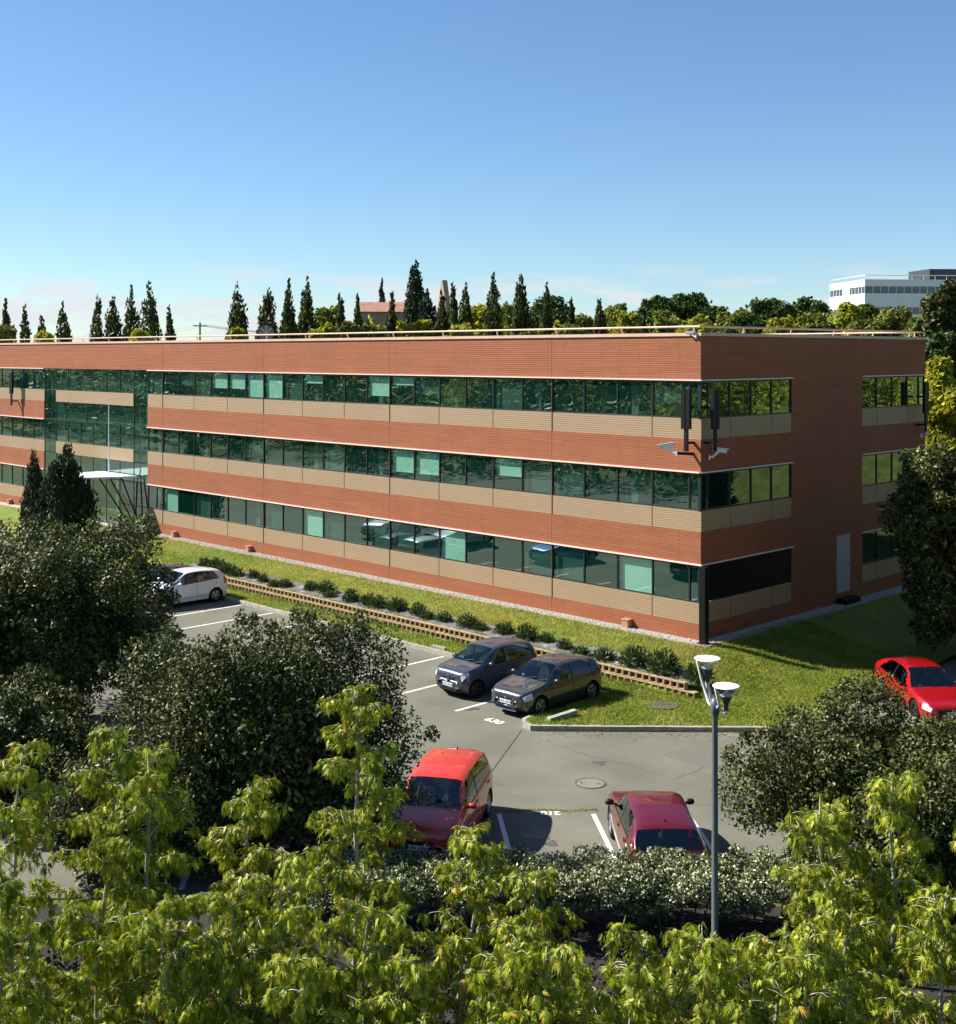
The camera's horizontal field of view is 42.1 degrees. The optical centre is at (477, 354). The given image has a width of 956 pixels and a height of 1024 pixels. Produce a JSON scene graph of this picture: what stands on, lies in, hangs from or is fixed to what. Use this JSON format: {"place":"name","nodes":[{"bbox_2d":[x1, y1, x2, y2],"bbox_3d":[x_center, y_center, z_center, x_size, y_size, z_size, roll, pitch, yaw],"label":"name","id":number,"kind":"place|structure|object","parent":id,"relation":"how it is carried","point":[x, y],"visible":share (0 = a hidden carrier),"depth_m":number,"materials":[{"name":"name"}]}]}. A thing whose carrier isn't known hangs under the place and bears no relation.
{"place":"outdoors","nodes":[
{"label":"outdoors","id":0,"kind":"place"},
{"bbox_2d":[359,302,413,325],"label":"house","id":1,"kind":"structure","parent":0,"point":[377,312],"depth_m":147.64,"materials":[{"name":"paint"}]},
{"bbox_2d":[0,502,906,645],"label":"gravel path","id":2,"kind":"structure","parent":0,"point":[103,523],"depth_m":53.11,"materials":[{"name":"grey gravel"}]},
{"bbox_2d":[0,544,955,897],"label":"asphalt road","id":3,"kind":"structure","parent":0,"point":[536,772],"depth_m":34.56,"materials":[{"name":"grey asphalt"}]},
{"bbox_2d":[147,566,226,608],"bbox_3d":[-13.575,10.617,56.747,4.132,1.554,2.072,0,0,-44],"label":"parked car","id":4,"kind":"object","parent":3,"relation":"on","point":[196,583],"visible":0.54,"depth_m":56.60,"materials":[{"name":"white metal"}]},
{"bbox_2d":[385,746,492,858],"bbox_3d":[-0.861,10.592,29.485,2.120,1.603,4.202,0,0,13],"label":"parked car","id":5,"kind":"object","parent":3,"relation":"on","point":[455,786],"visible":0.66,"depth_m":28.69,"materials":[{"name":"red metal"}]},
{"bbox_2d":[0,540,878,731],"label":"kerb","id":6,"kind":"structure","parent":3,"relation":"on","point":[627,728],"depth_m":37.53,"materials":[{"name":"concrete"}]},
{"bbox_2d":[118,605,795,889],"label":"road markings","id":7,"kind":"object","parent":3,"relation":"on","point":[505,838],"visible":0.21,"depth_m":29.81,"materials":[{"name":"white paint"}]},
{"bbox_2d":[435,636,536,698],"bbox_3d":[0.311,10.617,42.492,3.672,1.555,2.005,0,0,-43],"label":"parked car","id":8,"kind":"object","parent":3,"relation":"on","point":[474,669],"visible":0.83,"depth_m":41.76,"materials":[{"name":"black metal"}]},
{"bbox_2d":[491,652,601,715],"bbox_3d":[2.259,10.667,40.509,2.082,1.454,4.022,0,0,45],"label":"parked car","id":9,"kind":"object","parent":3,"relation":"on","point":[536,685],"visible":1,"depth_m":39.90,"materials":[{"name":"black metal"}]},
{"bbox_2d":[605,790,706,888],"bbox_3d":[3.970,10.627,27.955,2.063,1.533,4.452,0,0,-1],"label":"parked car","id":10,"kind":"object","parent":3,"relation":"on","point":[642,820],"visible":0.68,"depth_m":26.75,"materials":[{"name":"red metal"}]},
{"bbox_2d":[663,746,746,772],"bbox_3d":[6.382,11.402,34.918,1.200,0.015,2.150,0,0,-44],"label":"road patch","id":11,"kind":"object","parent":3,"relation":"on","point":[694,756],"visible":0.64,"depth_m":35.06,"materials":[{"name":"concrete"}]},
{"bbox_2d":[874,655,955,721],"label":"parked car","id":12,"kind":"object","parent":3,"relation":"on","point":[929,684],"visible":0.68,"depth_m":39.26,"materials":[{"name":"red metal"}]},
{"bbox_2d":[0,505,955,725],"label":"lawn","id":13,"kind":"structure","parent":0,"point":[881,624],"depth_m":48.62,"materials":[{"name":"green plant"}]},
{"bbox_2d":[17,449,47,532],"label":"conifer","id":14,"kind":"object","parent":13,"relation":"on","point":[32,474],"visible":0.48,"depth_m":72.56,"materials":[{"name":"green plant"}]},
{"bbox_2d":[28,443,102,544],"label":"conifer","id":15,"kind":"object","parent":13,"relation":"on","point":[69,497],"visible":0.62,"depth_m":72.06,"materials":[{"name":"green plant"}]},
{"bbox_2d":[62,471,137,522],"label":"entrance canopy","id":16,"kind":"object","parent":13,"relation":"on","point":[99,475],"visible":0.41,"depth_m":74.83,"materials":[{"name":"white metal"}]},
{"bbox_2d":[188,562,699,684],"bbox_3d":[-3.592,10.813,52.604,1.349,0.177,31.500,0,0,-44],"label":"planting bed","id":17,"kind":"object","parent":13,"relation":"on","point":[449,623],"visible":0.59,"depth_m":49.34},
{"bbox_2d":[617,644,652,667],"bbox_3d":[5.446,10.419,43.200,1.312,0.921,1.392,0,0,12],"label":"shrub","id":18,"kind":"object","parent":17,"relation":"on","point":[631,653],"visible":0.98,"depth_m":43.06,"materials":[{"name":"green plant"}]},
{"bbox_2d":[643,647,684,674],"bbox_3d":[6.346,10.424,42.297,1.427,1.004,1.546,0,0,7],"label":"shrub","id":19,"kind":"object","parent":17,"relation":"on","point":[669,663],"visible":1,"depth_m":42.12,"materials":[{"name":"green plant"}]},
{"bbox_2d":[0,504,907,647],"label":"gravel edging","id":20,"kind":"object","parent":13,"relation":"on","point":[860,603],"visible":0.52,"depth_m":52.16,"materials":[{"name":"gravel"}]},
{"bbox_2d":[225,576,698,698],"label":"planter wall","id":21,"kind":"structure","parent":13,"relation":"on","point":[679,686],"depth_m":50.09,"materials":[{"name":"concrete"}]},
{"bbox_2d":[225,575,704,701],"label":"weeds","id":22,"kind":"object","parent":13,"relation":"on","point":[454,641],"visible":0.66,"depth_m":50.75,"materials":[{"name":"green plant"}]},
{"bbox_2d":[696,567,711,644],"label":"barrier column","id":23,"kind":"structure","parent":13,"relation":"on","point":[703,605],"depth_m":45.10,"materials":[{"name":"black metal"}]},
{"bbox_2d":[877,441,955,651],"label":"oak tree","id":24,"kind":"object","parent":13,"relation":"on","point":[924,521],"visible":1,"depth_m":45.63,"materials":[{"name":"green plant"}]},
{"bbox_2d":[0,0,955,342],"label":"sky","id":25,"kind":"structure","parent":0,"point":[733,152],"materials":[{"name":"blue"}]},
{"bbox_2d":[6,907,955,1023],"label":"soil","id":26,"kind":"structure","parent":0,"point":[586,938],"depth_m":24.45,"materials":[{"name":"brown soil"}]},
{"bbox_2d":[0,877,76,1023],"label":"young maple","id":27,"kind":"object","parent":26,"relation":"on","point":[13,992],"visible":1,"depth_m":12.50,"materials":[{"name":"green plant"}]},
{"bbox_2d":[0,738,85,1023],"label":"young maple","id":28,"kind":"object","parent":26,"relation":"on","point":[33,801],"visible":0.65,"depth_m":14.20,"materials":[{"name":"green plant"}]},
{"bbox_2d":[22,723,164,1023],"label":"young maple","id":29,"kind":"object","parent":26,"relation":"on","point":[94,782],"visible":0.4,"depth_m":14.96,"materials":[{"name":"green plant"}]},
{"bbox_2d":[39,897,168,1023],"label":"young maple","id":30,"kind":"object","parent":26,"relation":"on","point":[102,952],"visible":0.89,"depth_m":12.95,"materials":[{"name":"green plant"}]},
{"bbox_2d":[61,742,215,1023],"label":"young maple","id":31,"kind":"object","parent":26,"relation":"on","point":[141,783],"visible":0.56,"depth_m":14.51,"materials":[{"name":"green plant"}]},
{"bbox_2d":[82,893,241,1023],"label":"young maple","id":32,"kind":"object","parent":26,"relation":"on","point":[156,926],"visible":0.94,"depth_m":12.55,"materials":[{"name":"green plant"}]},
{"bbox_2d":[170,888,289,1023],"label":"young maple","id":33,"kind":"object","parent":26,"relation":"on","point":[214,946],"visible":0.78,"depth_m":12.69,"materials":[{"name":"green plant"}]},
{"bbox_2d":[175,774,296,1023],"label":"young maple","id":34,"kind":"object","parent":26,"relation":"on","point":[247,803],"visible":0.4,"depth_m":15.37,"materials":[{"name":"green plant"}]},
{"bbox_2d":[208,847,352,1023],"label":"young maple","id":35,"kind":"object","parent":26,"relation":"on","point":[293,868],"visible":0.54,"depth_m":12.94,"materials":[{"name":"green plant"}]},
{"bbox_2d":[254,946,356,1023],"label":"young maple","id":36,"kind":"object","parent":26,"relation":"on","point":[304,979],"visible":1,"depth_m":12.09,"materials":[{"name":"green plant"}]},
{"bbox_2d":[283,682,439,1023],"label":"young maple","id":37,"kind":"object","parent":26,"relation":"on","point":[345,880],"visible":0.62,"depth_m":16.02,"materials":[{"name":"green plant"}]},
{"bbox_2d":[288,894,440,1023],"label":"young maple","id":38,"kind":"object","parent":26,"relation":"on","point":[359,937],"visible":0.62,"depth_m":12.89,"materials":[{"name":"green plant"}]},
{"bbox_2d":[359,941,451,1023],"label":"young maple","id":39,"kind":"object","parent":26,"relation":"on","point":[397,1005],"visible":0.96,"depth_m":12.42,"materials":[{"name":"green plant"}]},
{"bbox_2d":[401,819,518,1023],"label":"young maple","id":40,"kind":"object","parent":26,"relation":"on","point":[471,893],"visible":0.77,"depth_m":15.04,"materials":[{"name":"green plant"}]},
{"bbox_2d":[7,911,955,1023],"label":"undergrowth","id":41,"kind":"object","parent":26,"relation":"on","point":[54,962],"visible":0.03,"depth_m":21.88,"materials":[{"name":"green plant"}]},
{"bbox_2d":[450,918,559,1023],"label":"young maple","id":42,"kind":"object","parent":26,"relation":"on","point":[489,985],"visible":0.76,"depth_m":12.46,"materials":[{"name":"green plant"}]},
{"bbox_2d":[470,867,600,1022],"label":"young maple","id":43,"kind":"object","parent":26,"relation":"on","point":[524,886],"visible":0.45,"depth_m":14.23,"materials":[{"name":"green plant"}]},
{"bbox_2d":[486,940,594,1023],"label":"young maple","id":44,"kind":"object","parent":26,"relation":"on","point":[563,963],"visible":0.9,"depth_m":12.27,"materials":[{"name":"green plant"}]},
{"bbox_2d":[303,841,858,931],"bbox_3d":[1.995,10.637,24.624,10.865,1.591,2.253,0,0,0],"label":"hedge","id":45,"kind":"object","parent":26,"relation":"on","point":[625,883],"visible":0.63,"depth_m":24.24,"materials":[{"name":"green plant"}]},
{"bbox_2d":[551,915,671,1023],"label":"young maple","id":46,"kind":"object","parent":26,"relation":"on","point":[634,977],"visible":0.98,"depth_m":12.72,"materials":[{"name":"green plant"}]},
{"bbox_2d":[595,949,670,1023],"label":"young maple","id":47,"kind":"object","parent":26,"relation":"on","point":[619,993],"visible":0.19,"depth_m":13.91,"materials":[{"name":"green plant"}]},
{"bbox_2d":[646,931,750,1023],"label":"young maple","id":48,"kind":"object","parent":26,"relation":"on","point":[746,993],"visible":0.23,"depth_m":14.50,"materials":[{"name":"green plant"}]},
{"bbox_2d":[653,921,764,1023],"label":"young maple","id":49,"kind":"object","parent":26,"relation":"on","point":[709,1009],"visible":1,"depth_m":12.44,"materials":[{"name":"green plant"}]},
{"bbox_2d":[694,655,739,958],"bbox_3d":[4.505,8.594,23.410,0.504,5.613,1.165,0,0,-20],"label":"street lamp","id":50,"kind":"object","parent":26,"relation":"on","point":[714,703],"visible":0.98,"depth_m":23.25,"materials":[{"name":"grey metal"}]},
{"bbox_2d":[724,916,828,1023],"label":"young maple","id":51,"kind":"object","parent":26,"relation":"on","point":[750,952],"visible":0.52,"depth_m":12.66,"materials":[{"name":"green plant"}]},
{"bbox_2d":[735,913,865,1023],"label":"young maple","id":52,"kind":"object","parent":26,"relation":"on","point":[800,968],"visible":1,"depth_m":12.16,"materials":[{"name":"green plant"}]},
{"bbox_2d":[758,792,889,1023],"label":"young maple","id":53,"kind":"object","parent":26,"relation":"on","point":[813,880],"visible":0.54,"depth_m":14.08,"materials":[{"name":"green plant"}]},
{"bbox_2d":[711,668,955,915],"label":"oak tree","id":54,"kind":"object","parent":26,"relation":"on","point":[850,758],"visible":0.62,"depth_m":25.26,"materials":[{"name":"green plant"}]},
{"bbox_2d":[793,894,906,1023],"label":"young maple","id":55,"kind":"object","parent":26,"relation":"on","point":[872,980],"visible":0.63,"depth_m":12.59,"materials":[{"name":"green plant"}]},
{"bbox_2d":[832,768,954,1023],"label":"young maple","id":56,"kind":"object","parent":26,"relation":"on","point":[880,797],"visible":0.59,"depth_m":14.16,"materials":[{"name":"green plant"}]},
{"bbox_2d":[865,882,955,1023],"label":"young maple","id":57,"kind":"object","parent":26,"relation":"on","point":[921,964],"visible":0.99,"depth_m":12.76,"materials":[{"name":"green plant"}]},
{"bbox_2d":[27,898,952,906],"bbox_3d":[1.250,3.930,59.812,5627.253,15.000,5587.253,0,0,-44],"label":"ground","id":58,"kind":"structure","parent":0,"point":[61,903],"depth_m":25.82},
{"bbox_2d":[0,662,112,813],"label":"oak tree","id":59,"kind":"object","parent":58,"relation":"on","point":[54,717],"visible":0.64,"depth_m":30.79,"materials":[{"name":"green plant"}]},
{"bbox_2d":[0,512,183,706],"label":"oak tree","id":60,"kind":"object","parent":58,"relation":"on","point":[68,612],"visible":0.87,"depth_m":36.71,"materials":[{"name":"green plant"}]},
{"bbox_2d":[89,293,105,341],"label":"columnar tree","id":61,"kind":"object","parent":58,"relation":"on","point":[96,328],"visible":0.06,"depth_m":113.58,"materials":[{"name":"green plant"}]},
{"bbox_2d":[104,296,126,341],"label":"columnar tree","id":62,"kind":"object","parent":58,"relation":"on","point":[113,325],"visible":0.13,"depth_m":115.09,"materials":[{"name":"green plant"}]},
{"bbox_2d":[21,750,227,893],"bbox_3d":[-7.741,10.178,27.277,3.975,3.198,3.824,0,0,-44],"label":"oak tree","id":63,"kind":"object","parent":58,"relation":"on","point":[61,809],"visible":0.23,"depth_m":26.29,"materials":[{"name":"green plant"}]},
{"bbox_2d":[122,284,139,340],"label":"columnar tree","id":64,"kind":"object","parent":58,"relation":"on","point":[132,317],"visible":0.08,"depth_m":116.51,"materials":[{"name":"green plant"}]},
{"bbox_2d":[139,280,163,340],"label":"columnar tree","id":65,"kind":"object","parent":58,"relation":"on","point":[151,321],"visible":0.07,"depth_m":111.31,"materials":[{"name":"green plant"}]},
{"bbox_2d":[225,281,248,337],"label":"columnar tree","id":66,"kind":"object","parent":58,"relation":"on","point":[238,317],"visible":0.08,"depth_m":113.06,"materials":[{"name":"green plant"}]},
{"bbox_2d":[86,603,440,881],"bbox_3d":[-4.681,8.480,27.319,7.524,6.174,4.655,0,0,-20],"label":"oak tree","id":67,"kind":"object","parent":58,"relation":"on","point":[260,714],"visible":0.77,"depth_m":26.32,"materials":[{"name":"green plant"}]},
{"bbox_2d":[254,287,279,338],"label":"columnar tree","id":68,"kind":"object","parent":58,"relation":"on","point":[268,317],"visible":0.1,"depth_m":114.22,"materials":[{"name":"green plant"}]},
{"bbox_2d":[278,278,299,338],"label":"columnar tree","id":69,"kind":"object","parent":58,"relation":"on","point":[288,323],"visible":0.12,"depth_m":108.93,"materials":[{"name":"green plant"}]},
{"bbox_2d":[297,276,316,338],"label":"columnar tree","id":70,"kind":"object","parent":58,"relation":"on","point":[306,320],"visible":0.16,"depth_m":110.61,"materials":[{"name":"green plant"}]},
{"bbox_2d":[403,259,424,323],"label":"cypress tree","id":71,"kind":"object","parent":58,"relation":"on","point":[412,302],"visible":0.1,"depth_m":139.50,"materials":[{"name":"green plant"}]},
{"bbox_2d":[401,319,440,336],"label":"broad tree","id":72,"kind":"object","parent":58,"relation":"on","point":[423,325],"visible":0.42,"depth_m":107.39,"materials":[{"name":"green plant"}]},
{"bbox_2d":[0,325,926,639],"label":"office building","id":73,"kind":"structure","parent":58,"relation":"on","point":[542,471],"depth_m":55.55,"materials":[{"name":"brick"}]},
{"bbox_2d":[148,371,702,418],"bbox_3d":[-5.670,1.675,59.916,0.210,1.388,39.845,0,0,-44],"label":"ribbon window","id":74,"kind":"structure","parent":73,"relation":"in","point":[510,391],"depth_m":58.90,"materials":[{"name":"green"}]},
{"bbox_2d":[148,428,702,510],"bbox_3d":[-5.670,5.075,59.916,0.210,1.388,39.845,0,0,-44],"label":"ribbon window","id":75,"kind":"structure","parent":73,"relation":"in","point":[571,477],"depth_m":54.60,"materials":[{"name":"green"}]},
{"bbox_2d":[148,485,702,602],"bbox_3d":[-5.670,8.475,59.916,0.210,1.388,39.845,0,0,-44],"label":"ribbon window","id":76,"kind":"structure","parent":73,"relation":"in","point":[637,573],"depth_m":55.44,"materials":[{"name":"green glass"}]},
{"bbox_2d":[681,389,693,451],"bbox_3d":[7.772,2.420,45.642,0.510,2.280,0.380,0,0,-44],"label":"antenna","id":77,"kind":"object","parent":73,"relation":"attached to","point":[687,407],"visible":1,"depth_m":45.48,"materials":[{"name":"black metal"}]},
{"bbox_2d":[704,389,719,451],"bbox_3d":[8.556,2.420,45.579,0.380,2.280,0.510,0,0,-44],"label":"antenna","id":78,"kind":"object","parent":73,"relation":"attached to","point":[714,407],"visible":1,"depth_m":45.40,"materials":[{"name":"black metal"}]},
{"bbox_2d":[698,379,790,418],"bbox_3d":[10.366,1.675,47.853,6.250,1.388,0.100,0,0,-44],"label":"ribbon window","id":79,"kind":"structure","parent":73,"relation":"in","point":[770,380],"depth_m":47.99,"materials":[{"name":"black"}]},
{"bbox_2d":[698,463,790,510],"bbox_3d":[10.366,5.075,47.853,6.250,1.388,0.100,0,0,-44],"label":"ribbon window","id":80,"kind":"structure","parent":73,"relation":"in","point":[770,467],"depth_m":47.99,"materials":[{"name":"black"}]},
{"bbox_2d":[836,533,849,592],"bbox_3d":[15.541,8.895,52.823,1.100,2.430,0.100,0,0,-44],"label":"side door","id":81,"kind":"structure","parent":73,"relation":"in","point":[842,541],"depth_m":52.74,"materials":[{"name":"grey metal"}]},
{"bbox_2d":[862,375,924,408],"bbox_3d":[18.785,1.675,56.121,5.950,1.388,0.100,0,0,-44],"label":"ribbon window","id":82,"kind":"structure","parent":73,"relation":"in","point":[923,376],"depth_m":56.04,"materials":[{"name":"black"}]},
{"bbox_2d":[457,282,474,335],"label":"columnar tree","id":83,"kind":"object","parent":58,"relation":"on","point":[465,314],"visible":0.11,"depth_m":104.93,"materials":[{"name":"green plant"}]},
{"bbox_2d":[482,271,502,335],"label":"columnar tree","id":84,"kind":"object","parent":58,"relation":"on","point":[493,316],"visible":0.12,"depth_m":106.19,"materials":[{"name":"green plant"}]},
{"bbox_2d":[510,273,534,334],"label":"columnar tree","id":85,"kind":"object","parent":58,"relation":"on","point":[522,317],"visible":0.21,"depth_m":107.51,"materials":[{"name":"green plant"}]},
{"bbox_2d":[539,282,553,334],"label":"columnar tree","id":86,"kind":"object","parent":58,"relation":"on","point":[546,318],"visible":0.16,"depth_m":101.97,"materials":[{"name":"green plant"}]},
{"bbox_2d":[527,295,575,331],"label":"umbrella pine","id":87,"kind":"object","parent":58,"relation":"on","point":[558,309],"visible":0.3,"depth_m":147.52,"materials":[{"name":"green plant"}]},
{"bbox_2d":[612,310,641,333],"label":"broad tree","id":88,"kind":"object","parent":58,"relation":"on","point":[630,319],"visible":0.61,"depth_m":117.12,"materials":[{"name":"green plant"}]},
{"bbox_2d":[636,294,683,332],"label":"umbrella pine","id":89,"kind":"object","parent":58,"relation":"on","point":[659,303],"visible":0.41,"depth_m":149.56,"materials":[{"name":"green plant"}]},
{"bbox_2d":[650,310,685,332],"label":"broad tree","id":90,"kind":"object","parent":58,"relation":"on","point":[664,318],"visible":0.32,"depth_m":118.92,"materials":[{"name":"green plant"}]},
{"bbox_2d":[671,291,712,323],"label":"umbrella pine","id":91,"kind":"object","parent":58,"relation":"on","point":[694,303],"visible":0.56,"depth_m":152.43,"materials":[{"name":"green plant"}]},
{"bbox_2d":[730,313,766,333],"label":"umbrella pine","id":92,"kind":"object","parent":58,"relation":"on","point":[742,320],"visible":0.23,"depth_m":119.42,"materials":[{"name":"green plant"}]},
{"bbox_2d":[749,297,798,320],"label":"umbrella pine","id":93,"kind":"object","parent":58,"relation":"on","point":[764,309],"visible":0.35,"depth_m":154.46,"materials":[{"name":"green plant"}]},
{"bbox_2d":[762,315,802,333],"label":"broad tree","id":94,"kind":"object","parent":58,"relation":"on","point":[784,322],"visible":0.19,"depth_m":105.30,"materials":[{"name":"green plant"}]},
{"bbox_2d":[790,296,831,317],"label":"umbrella pine","id":95,"kind":"object","parent":58,"relation":"on","point":[803,304],"visible":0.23,"depth_m":158.34,"materials":[{"name":"green plant"}]},
{"bbox_2d":[795,311,841,334],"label":"broad tree","id":96,"kind":"object","parent":58,"relation":"on","point":[818,320],"visible":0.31,"depth_m":107.24,"materials":[{"name":"green plant"}]},
{"bbox_2d":[827,301,866,331],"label":"broad tree","id":97,"kind":"object","parent":58,"relation":"on","point":[855,312],"visible":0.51,"depth_m":130.62,"materials":[{"name":"green plant"}]},
{"bbox_2d":[845,317,892,336],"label":"broad tree","id":98,"kind":"object","parent":58,"relation":"on","point":[870,324],"visible":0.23,"depth_m":99.24,"materials":[{"name":"green plant"}]},
{"bbox_2d":[830,269,955,316],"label":"office building","id":99,"kind":"structure","parent":58,"relation":"on","point":[909,293],"depth_m":205.89,"materials":[{"name":"grey"}]},
{"bbox_2d":[877,305,912,336],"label":"broad tree","id":100,"kind":"object","parent":58,"relation":"on","point":[898,318],"visible":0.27,"depth_m":110.93,"materials":[{"name":"green plant"}]},
{"bbox_2d":[919,354,955,467],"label":"broad tree","id":101,"kind":"object","parent":58,"relation":"on","point":[941,415],"visible":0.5,"depth_m":63.45,"materials":[{"name":"green plant"}]},
{"bbox_2d":[919,278,955,380],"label":"broad tree","id":102,"kind":"object","parent":58,"relation":"on","point":[938,310],"visible":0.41,"depth_m":83.05,"materials":[{"name":"green plant"}]},
{"bbox_2d":[919,329,955,395],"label":"umbrella pine","id":103,"kind":"object","parent":58,"relation":"on","point":[935,346],"visible":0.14,"depth_m":77.59,"materials":[{"name":"green plant"}]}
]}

